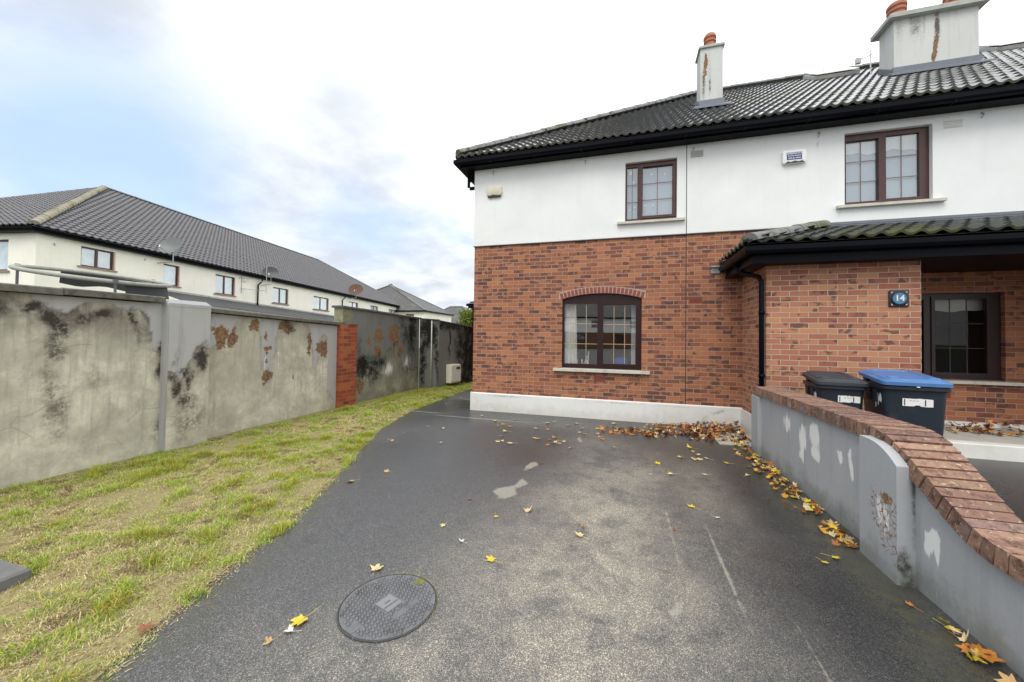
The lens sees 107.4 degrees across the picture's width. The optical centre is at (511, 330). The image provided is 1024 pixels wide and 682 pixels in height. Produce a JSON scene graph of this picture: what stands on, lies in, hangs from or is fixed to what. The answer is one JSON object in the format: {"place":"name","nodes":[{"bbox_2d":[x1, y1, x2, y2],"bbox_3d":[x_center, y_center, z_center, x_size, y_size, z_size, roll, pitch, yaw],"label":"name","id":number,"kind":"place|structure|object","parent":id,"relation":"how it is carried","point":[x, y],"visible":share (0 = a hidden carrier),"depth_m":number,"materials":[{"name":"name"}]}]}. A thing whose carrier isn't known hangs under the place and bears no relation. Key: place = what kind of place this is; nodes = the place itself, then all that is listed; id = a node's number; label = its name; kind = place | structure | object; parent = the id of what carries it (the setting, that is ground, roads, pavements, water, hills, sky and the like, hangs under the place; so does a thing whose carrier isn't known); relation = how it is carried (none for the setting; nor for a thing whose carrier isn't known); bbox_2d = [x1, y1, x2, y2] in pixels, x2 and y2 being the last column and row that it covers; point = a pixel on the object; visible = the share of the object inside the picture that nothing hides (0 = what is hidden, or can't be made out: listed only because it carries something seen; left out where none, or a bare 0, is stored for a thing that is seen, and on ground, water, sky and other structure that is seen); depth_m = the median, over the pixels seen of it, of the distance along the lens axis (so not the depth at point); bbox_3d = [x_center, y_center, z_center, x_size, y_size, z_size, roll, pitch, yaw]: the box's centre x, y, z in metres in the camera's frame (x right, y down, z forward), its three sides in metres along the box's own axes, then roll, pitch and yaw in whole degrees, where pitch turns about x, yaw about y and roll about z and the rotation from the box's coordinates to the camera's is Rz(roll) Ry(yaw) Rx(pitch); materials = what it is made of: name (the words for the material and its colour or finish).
{"place":"outdoors","nodes":[
{"label":"outdoors","id":0,"kind":"place"},
{"bbox_2d":[0,185,399,320],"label":"terrace houses","id":1,"kind":"structure","parent":0,"point":[103,229],"depth_m":22.43,"materials":[{"name":"white paint"}]},
{"bbox_2d":[0,240,9,271],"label":"window","id":2,"kind":"structure","parent":1,"relation":"in","point":[3,243],"depth_m":15.81,"materials":[{"name":"white glass"}]},
{"bbox_2d":[77,246,117,272],"bbox_3d":[-19.382,-3.332,17.598,0.441,0.970,1.526,0,-1,17],"label":"window","id":3,"kind":"structure","parent":1,"relation":"in","point":[91,258],"depth_m":17.64,"materials":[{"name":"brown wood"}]},
{"bbox_2d":[157,237,181,263],"bbox_3d":[-18.357,-4.322,20.171,0.920,1.446,1.062,2,-1,-44],"label":"satellite dish","id":4,"kind":"object","parent":1,"relation":"attached to","point":[171,245],"visible":1,"depth_m":20.21,"materials":[{"name":"metal"}]},
{"bbox_2d":[163,264,181,287],"bbox_3d":[-19.077,-3.054,20.959,0.339,1.230,1.080,1,-1,7],"label":"window","id":5,"kind":"structure","parent":1,"relation":"in","point":[170,272],"depth_m":21.09,"materials":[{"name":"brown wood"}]},
{"bbox_2d":[213,274,236,296],"bbox_3d":[-18.603,-2.909,24.376,0.465,1.300,1.664,0,-1,17],"label":"window","id":6,"kind":"structure","parent":1,"relation":"in","point":[224,286],"depth_m":24.42,"materials":[{"name":"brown glass"}]},
{"bbox_2d":[240,267,266,292],"bbox_3d":[-17.925,-3.562,26.119,0.088,2.050,1.550,0,-1,42],"label":"tv aerial","id":7,"kind":"object","parent":1,"relation":"attached to","point":[241,288],"visible":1,"depth_m":26.38,"materials":[{"name":"metal"}]},
{"bbox_2d":[261,267,278,285],"bbox_3d":[-17.654,-3.952,27.209,1.154,1.389,0.846,0,-1,17],"label":"satellite dish","id":8,"kind":"object","parent":1,"relation":"attached to","point":[272,272],"visible":0.94,"depth_m":27.30,"materials":[{"name":"metal"}]},
{"bbox_2d":[272,287,288,305],"bbox_3d":[-18.037,-2.669,29.290,0.496,1.280,1.842,0,-1,17],"label":"window","id":9,"kind":"structure","parent":1,"relation":"in","point":[280,297],"depth_m":29.41,"materials":[{"name":"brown glass"}]},
{"bbox_2d":[312,296,329,311],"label":"window","id":10,"kind":"structure","parent":1,"relation":"in","point":[319,303],"depth_m":34.40,"materials":[{"name":"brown glass"}]},
{"bbox_2d":[349,302,357,306],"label":"window","id":11,"kind":"structure","parent":1,"relation":"in","point":[352,304],"depth_m":39.91,"materials":[{"name":"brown glass"}]},
{"bbox_2d":[349,284,362,298],"bbox_3d":[-16.212,-4.067,38.767,1.375,1.530,0.939,0,-1,17],"label":"satellite dish","id":12,"kind":"object","parent":1,"relation":"attached to","point":[355,289],"visible":1,"depth_m":38.92,"materials":[{"name":"metal"}]},
{"bbox_2d":[0,381,472,681],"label":"verge","id":13,"kind":"structure","parent":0,"point":[113,497],"depth_m":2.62,"materials":[{"name":"plant"}]},
{"bbox_2d":[0,559,30,591],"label":"kerb stone","id":14,"kind":"object","parent":13,"relation":"on","point":[11,574],"visible":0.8,"depth_m":2.20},
{"bbox_2d":[133,620,155,640],"bbox_3d":[-1.843,1.492,1.872,0.070,0.016,0.155,4,-2,-13],"label":"fallen leaf","id":15,"kind":"object","parent":13,"relation":"on","point":[144,627],"visible":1,"depth_m":1.90,"materials":[{"name":"brown plant"}]},
{"bbox_2d":[445,389,472,399],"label":"side path","id":16,"kind":"structure","parent":0,"point":[464,395],"depth_m":9.63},
{"bbox_2d":[0,0,1023,309],"label":"sky","id":17,"kind":"structure","parent":0,"point":[331,132],"materials":[{"name":"white"}]},
{"bbox_2d":[95,399,1023,681],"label":"driveway","id":18,"kind":"structure","parent":0,"point":[631,585],"depth_m":2.38,"materials":[{"name":"grey asphalt"}]},
{"bbox_2d":[127,447,388,674],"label":"straw bits","id":19,"kind":"object","parent":18,"relation":"on","point":[282,546],"visible":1,"depth_m":2.48,"materials":[{"name":"plant"}]},
{"bbox_2d":[262,634,281,644],"bbox_3d":[-1.195,1.523,1.865,0.041,0.019,0.082,0,-1,30],"label":"fallen leaf","id":20,"kind":"object","parent":18,"relation":"on","point":[269,639],"visible":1,"depth_m":1.86,"materials":[{"name":"orange plant"}]},
{"bbox_2d":[283,625,301,631],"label":"fallen leaf","id":21,"kind":"object","parent":18,"relation":"on","point":[290,628],"visible":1,"depth_m":1.93,"materials":[{"name":"white plant"}]},
{"bbox_2d":[286,607,318,628],"bbox_3d":[-1.107,1.526,2.007,0.100,0.016,0.186,-8,-3,36],"label":"fallen leaf","id":22,"kind":"object","parent":18,"relation":"on","point":[300,619],"visible":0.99,"depth_m":2.00,"materials":[{"name":"yellow plant"}]},
{"bbox_2d":[370,564,383,574],"bbox_3d":[-0.887,1.537,2.425,0.102,0.015,0.170,-5,-8,-3],"label":"fallen leaf","id":23,"kind":"object","parent":18,"relation":"on","point":[376,567],"visible":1,"depth_m":2.46,"materials":[{"name":"beige plant"}]},
{"bbox_2d":[336,574,436,642],"bbox_3d":[-0.698,1.542,2.130,0.538,0.015,0.538,0,-1,17],"label":"manhole cover","id":24,"kind":"object","parent":18,"relation":"on","point":[386,608],"visible":1,"depth_m":2.09,"materials":[{"name":"metal"}]},
{"bbox_2d":[339,571,439,642],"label":"moss tufts","id":25,"kind":"object","parent":24,"relation":"on","point":[426,580],"visible":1,"depth_m":2.33,"materials":[{"name":"plant"}]},
{"bbox_2d":[486,555,499,562],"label":"fallen leaf","id":26,"kind":"object","parent":18,"relation":"on","point":[491,558],"visible":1,"depth_m":2.57,"materials":[{"name":"yellow plant"}]},
{"bbox_2d":[599,420,750,442],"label":"leaf litter","id":27,"kind":"object","parent":18,"relation":"on","point":[696,429],"visible":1,"depth_m":6.13,"materials":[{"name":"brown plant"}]},
{"bbox_2d":[710,432,750,446],"bbox_3d":[3.425,1.680,5.793,0.580,0.032,0.770,0,-1,17],"label":"gully pad","id":28,"kind":"object","parent":18,"relation":"on","point":[729,442],"visible":0.36,"depth_m":5.75,"materials":[{"name":"concrete"}]},
{"bbox_2d":[733,440,1016,681],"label":"leaf litter","id":29,"kind":"object","parent":18,"relation":"on","point":[831,524],"visible":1,"depth_m":3.10,"materials":[{"name":"orange plant"}]},
{"bbox_2d":[751,386,1023,679],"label":"garden wall","id":30,"kind":"structure","parent":18,"relation":"on","point":[932,516],"depth_m":2.36,"materials":[{"name":"paint"}]},
{"bbox_2d":[956,643,979,652],"bbox_3d":[2.256,1.554,1.849,0.144,0.022,0.070,-4,-2,-14],"label":"fallen leaf","id":31,"kind":"object","parent":18,"relation":"on","point":[963,647],"visible":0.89,"depth_m":1.85,"materials":[{"name":"orange plant"}]},
{"bbox_2d":[949,631,992,653],"bbox_3d":[2.292,1.562,1.883,0.095,0.023,0.172,2,-3,-3],"label":"fallen leaf","id":32,"kind":"object","parent":18,"relation":"on","point":[980,648],"visible":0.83,"depth_m":1.86,"materials":[{"name":"orange plant"}]},
{"bbox_2d":[964,648,1005,662],"bbox_3d":[2.277,1.563,1.816,0.151,0.016,0.073,0,3,27],"label":"fallen leaf","id":33,"kind":"object","parent":18,"relation":"on","point":[991,655],"visible":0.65,"depth_m":1.82,"materials":[{"name":"orange plant"}]},
{"bbox_2d":[977,653,1001,661],"bbox_3d":[2.234,1.539,1.774,0.125,0.024,0.066,8,-8,-13],"label":"fallen leaf","id":34,"kind":"object","parent":18,"relation":"on","point":[983,655],"visible":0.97,"depth_m":1.79,"materials":[{"name":"orange plant"}]},
{"bbox_2d":[943,425,1023,444],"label":"porch slab","id":35,"kind":"structure","parent":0,"point":[982,437],"depth_m":5.00,"materials":[{"name":"concrete"}]},
{"bbox_2d":[944,420,1023,435],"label":"leaf litter","id":36,"kind":"object","parent":35,"relation":"on","point":[989,425],"visible":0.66,"depth_m":5.24,"materials":[{"name":"brown plant"}]},
{"bbox_2d":[967,458,1023,521],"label":"neighbour driveway","id":37,"kind":"structure","parent":0,"point":[1004,480],"depth_m":3.92,"materials":[{"name":"grey asphalt"}]},
{"bbox_2d":[802,371,868,409],"bbox_3d":[3.810,1.018,4.478,0.470,1.036,0.651,0,-1,24],"label":"wheelie bin","id":38,"kind":"object","parent":37,"relation":"on","point":[843,388],"visible":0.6,"depth_m":4.25,"materials":[{"name":"plastic"}]},
{"bbox_2d":[858,369,953,435],"bbox_3d":[4.240,0.991,4.102,0.540,1.087,0.748,0,-1,26],"label":"wheelie bin","id":39,"kind":"object","parent":37,"relation":"on","point":[915,398],"visible":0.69,"depth_m":3.86,"materials":[{"name":"plastic"}]},
{"bbox_2d":[947,439,1023,461],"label":"kerb","id":40,"kind":"structure","parent":37,"relation":"on","point":[992,451],"depth_m":4.57,"materials":[{"name":"white concrete"}]},
{"label":"ground","id":41,"kind":"structure","parent":0,"visible":0},
{"bbox_2d":[8,263,172,298],"bbox_3d":[-9.552,0.032,8.669,2.530,3.039,2.530,0,-1,17],"label":"trampoline","id":42,"kind":"object","parent":41,"relation":"on","point":[84,278],"visible":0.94,"depth_m":8.81,"materials":[{"name":"grey plastic"}]},
{"bbox_2d":[0,283,346,488],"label":"boundary wall","id":43,"kind":"structure","parent":41,"relation":"on","point":[89,378],"depth_m":4.46,"materials":[{"name":"concrete"}]},
{"bbox_2d":[333,323,357,407],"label":"brick pier","id":44,"kind":"structure","parent":41,"relation":"on","point":[346,361],"depth_m":7.78,"materials":[{"name":"brick"}]},
{"bbox_2d":[332,305,420,401],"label":"boundary wall","id":45,"kind":"structure","parent":41,"relation":"on","point":[387,353],"depth_m":9.16,"materials":[{"name":"grey concrete"}]},
{"bbox_2d":[376,284,453,341],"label":"distant house","id":46,"kind":"structure","parent":41,"relation":"on","point":[411,304],"depth_m":52.55,"materials":[{"name":"tile"}]},
{"bbox_2d":[419,318,472,387],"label":"boundary wall","id":47,"kind":"structure","parent":41,"relation":"on","point":[452,343],"depth_m":11.03,"materials":[{"name":"grey concrete"}]},
{"bbox_2d":[430,321,431,387],"bbox_3d":[-2.317,0.701,10.798,0.033,1.980,0.033,0,-1,39],"label":"conduit pipe","id":48,"kind":"object","parent":47,"relation":"attached to","point":[431,357],"visible":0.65,"depth_m":10.78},
{"bbox_2d":[446,364,460,382],"bbox_3d":[-1.752,1.277,11.279,0.215,0.540,0.440,0,-1,33],"label":"meter box","id":49,"kind":"object","parent":47,"relation":"attached to","point":[453,373],"visible":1,"depth_m":11.14,"materials":[{"name":"beige plastic"}]},
{"bbox_2d":[451,365,460,381],"bbox_3d":[-1.669,1.278,11.225,0.011,0.460,0.420,0,-1,33],"label":"door","id":50,"kind":"structure","parent":49,"relation":"in","point":[455,373],"depth_m":11.20,"materials":[{"name":"white plastic"}]},
{"bbox_2d":[444,306,468,323],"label":"distant house","id":51,"kind":"structure","parent":41,"relation":"on","point":[454,310],"depth_m":71.66,"materials":[{"name":"paint"}]},
{"bbox_2d":[455,307,471,325],"bbox_3d":[-2.472,0.107,23.043,2.400,3.632,2.180,0,-1,17],"label":"tree","id":52,"kind":"object","parent":41,"relation":"on","point":[465,318],"visible":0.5,"depth_m":22.68,"materials":[{"name":"green plant"}]},
{"bbox_2d":[466,301,473,325],"bbox_3d":[0.344,0.026,18.762,3.860,3.800,4.450,0,-1,17],"label":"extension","id":53,"kind":"object","parent":41,"relation":"on","point":[470,305],"visible":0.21,"depth_m":17.24,"materials":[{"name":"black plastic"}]},
{"bbox_2d":[453,0,1023,435],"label":"brick house","id":54,"kind":"structure","parent":41,"relation":"on","point":[701,253],"depth_m":6.59,"materials":[{"name":"brick"}]},
{"bbox_2d":[487,186,501,197],"bbox_3d":[-0.368,-2.880,7.805,0.330,0.220,0.053,0,-1,17],"label":"bell box","id":55,"kind":"object","parent":54,"relation":"attached to","point":[494,191],"visible":1,"depth_m":7.78,"materials":[{"name":"beige plastic"}]},
{"bbox_2d":[577,351,588,363],"bbox_3d":[1.416,0.887,7.835,0.378,0.911,0.401,0,-1,17],"label":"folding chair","id":56,"kind":"object","parent":54,"relation":"in","point":[586,360],"visible":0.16,"depth_m":7.66,"materials":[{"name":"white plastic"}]},
{"bbox_2d":[562,293,641,369],"bbox_3d":[1.711,0.009,7.245,1.480,1.450,0.068,0,-1,17],"label":"window","id":57,"kind":"structure","parent":54,"relation":"in","point":[602,299],"depth_m":7.21,"materials":[{"name":"brown wood"}]},
{"bbox_2d":[612,356,628,363],"bbox_3d":[2.141,0.590,7.406,0.320,0.196,0.304,0,-1,17],"label":"blue bag","id":58,"kind":"object","parent":54,"relation":"in","point":[618,360],"visible":0.7,"depth_m":7.30,"materials":[{"name":"plastic"}]},
{"bbox_2d":[625,159,676,220],"bbox_3d":[2.589,-2.600,7.037,0.900,1.103,0.068,0,-1,17],"label":"window","id":59,"kind":"structure","parent":54,"relation":"in","point":[640,166],"depth_m":7.04,"materials":[{"name":"brown wood"}]},
{"bbox_2d":[782,149,806,164],"bbox_3d":[4.715,-2.904,6.286,0.340,0.216,0.064,0,-1,17],"label":"alarm box","id":60,"kind":"object","parent":54,"relation":"attached to","point":[798,156],"visible":1,"depth_m":6.26,"materials":[{"name":"white plastic"}]},
{"bbox_2d":[803,67,859,79],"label":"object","id":61,"kind":"structure","parent":54,"relation":"in","point":[846,70],"depth_m":9.02,"materials":[{"name":"metal"}]},
{"bbox_2d":[844,126,928,204],"bbox_3d":[5.962,-2.613,6.032,1.120,1.163,0.068,0,-1,17],"label":"window","id":62,"kind":"structure","parent":54,"relation":"in","point":[922,133],"depth_m":6.00,"materials":[{"name":"brown wood"}]},
{"bbox_2d":[888,290,908,306],"bbox_3d":[5.089,-0.423,4.946,0.210,0.220,0.034,0,-1,17],"label":"house number sign","id":63,"kind":"object","parent":54,"relation":"attached to","point":[898,298],"visible":1,"depth_m":4.94,"materials":[{"name":"blue plastic"}]},
{"bbox_2d":[921,293,1000,379],"bbox_3d":[6.491,0.081,5.829,1.610,1.303,0.068,0,-1,17],"label":"window","id":64,"kind":"structure","parent":54,"relation":"in","point":[991,302],"depth_m":5.69,"materials":[{"name":"brown glass"}]},
{"bbox_2d":[979,39,1023,51],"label":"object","id":65,"kind":"structure","parent":54,"relation":"in","point":[1018,43],"depth_m":8.26,"materials":[{"name":"metal"}]}
]}

